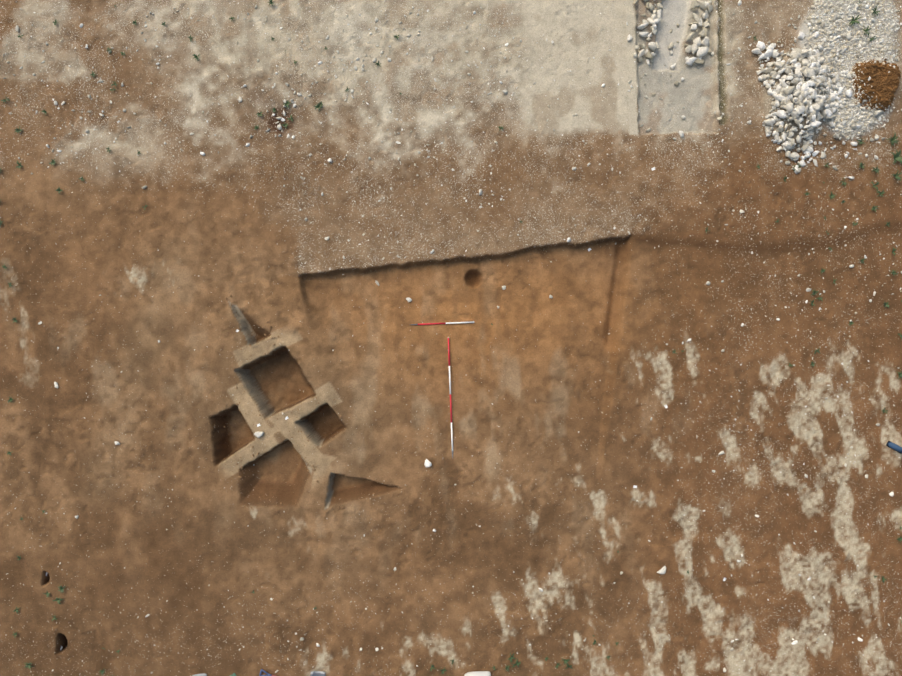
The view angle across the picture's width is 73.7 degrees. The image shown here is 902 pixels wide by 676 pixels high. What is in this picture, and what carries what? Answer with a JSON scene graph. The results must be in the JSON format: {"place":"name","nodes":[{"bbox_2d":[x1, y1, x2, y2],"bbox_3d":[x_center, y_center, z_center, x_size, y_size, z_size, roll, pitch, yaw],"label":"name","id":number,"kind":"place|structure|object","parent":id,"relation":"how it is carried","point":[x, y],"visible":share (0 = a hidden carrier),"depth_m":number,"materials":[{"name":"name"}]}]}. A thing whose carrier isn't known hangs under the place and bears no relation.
{"place":"outdoors","nodes":[
{"label":"outdoors","id":0,"kind":"place"},
{"bbox_2d":[0,0,901,675],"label":"terrain","id":1,"kind":"structure","parent":0,"point":[534,364],"depth_m":10.59,"materials":[{"name":"soil"}]},
{"bbox_2d":[192,673,206,675],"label":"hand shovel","id":2,"kind":"object","parent":1,"relation":"on","point":[203,674],"visible":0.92,"depth_m":10.56,"materials":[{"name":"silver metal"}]},
{"bbox_2d":[259,669,274,675],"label":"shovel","id":3,"kind":"object","parent":1,"relation":"on","point":[261,670],"visible":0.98,"depth_m":10.54,"materials":[{"name":"blue"}]},
{"bbox_2d":[310,671,325,675],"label":"hand shovel","id":4,"kind":"object","parent":1,"relation":"on","point":[317,673],"visible":0.98,"depth_m":10.58,"materials":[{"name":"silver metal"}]},
{"bbox_2d":[203,237,624,515],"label":"spoil crumbs","id":5,"kind":"object","parent":1,"relation":"on","point":[340,416],"visible":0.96,"depth_m":10.60,"materials":[{"name":"brown soil"}]},
{"bbox_2d":[411,321,473,324],"bbox_3d":[-0.165,-0.260,10.742,1.162,0.031,0.031,-2,90,0],"label":"ranging pole","id":6,"kind":"object","parent":1,"relation":"on","point":[443,323],"visible":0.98,"depth_m":10.73,"materials":[{"name":"white"}]},
{"bbox_2d":[448,337,452,457],"bbox_3d":[-0.008,1.068,10.687,0.033,0.033,2.162,-2,87,0],"label":"ranging pole","id":7,"kind":"object","parent":1,"relation":"on","point":[450,397],"visible":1,"depth_m":10.68,"materials":[{"name":"white"}]},
{"bbox_2d":[0,0,901,674],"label":"stone chips","id":8,"kind":"object","parent":1,"relation":"on","point":[510,236],"visible":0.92,"depth_m":10.58,"materials":[{"name":"stone"}]},
{"bbox_2d":[0,0,901,675],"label":"pebbles","id":9,"kind":"object","parent":1,"relation":"on","point":[462,174],"visible":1,"depth_m":10.57,"materials":[{"name":"stone"}]},
{"bbox_2d":[0,0,901,675],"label":"weeds","id":10,"kind":"object","parent":1,"relation":"on","point":[876,170],"visible":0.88,"depth_m":10.55,"materials":[{"name":"green plant"}]},
{"bbox_2d":[15,25,893,650],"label":"loose stones","id":11,"kind":"object","parent":1,"relation":"on","point":[429,463],"visible":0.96,"depth_m":10.56,"materials":[{"name":"stone"}]},
{"bbox_2d":[464,671,490,675],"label":"sandbag","id":12,"kind":"object","parent":1,"relation":"on","point":[481,673],"visible":1,"depth_m":10.51,"materials":[{"name":"grey fabric"}]},
{"bbox_2d":[637,0,662,64],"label":"footing wall","id":13,"kind":"structure","parent":1,"relation":"on","point":[654,19],"depth_m":10.62,"materials":[{"name":"stone"}]},
{"bbox_2d":[683,0,712,64],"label":"footing wall","id":14,"kind":"structure","parent":1,"relation":"on","point":[695,47],"depth_m":10.59,"materials":[{"name":"stone"}]},
{"bbox_2d":[751,38,842,173],"bbox_3d":[6.075,-4.076,10.399,1.549,0.410,2.360,-2,90,0],"label":"rubble heap","id":15,"kind":"object","parent":1,"relation":"on","point":[802,91],"visible":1,"depth_m":10.39,"materials":[{"name":"stone"}]},
{"bbox_2d":[788,12,891,166],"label":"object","id":16,"kind":"object","parent":1,"relation":"on","point":[848,93],"visible":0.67,"depth_m":10.51,"materials":[{"name":"stone"}]},
{"bbox_2d":[807,0,899,140],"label":"gravel","id":17,"kind":"structure","parent":1,"relation":"on","point":[843,22],"depth_m":10.52,"materials":[{"name":"white gravel"}]},
{"bbox_2d":[851,58,900,111],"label":"soil mound clods","id":18,"kind":"object","parent":1,"relation":"on","point":[873,71],"visible":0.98,"depth_m":10.38,"materials":[{"name":"brown soil"}]},
{"bbox_2d":[886,441,901,453],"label":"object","id":19,"kind":"object","parent":1,"relation":"on","point":[894,446],"visible":1,"depth_m":10.51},
{"bbox_2d":[626,0,741,136],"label":"loose stones","id":20,"kind":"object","parent":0,"point":[670,46],"depth_m":10.65,"materials":[{"name":"beige stone"}]}
]}

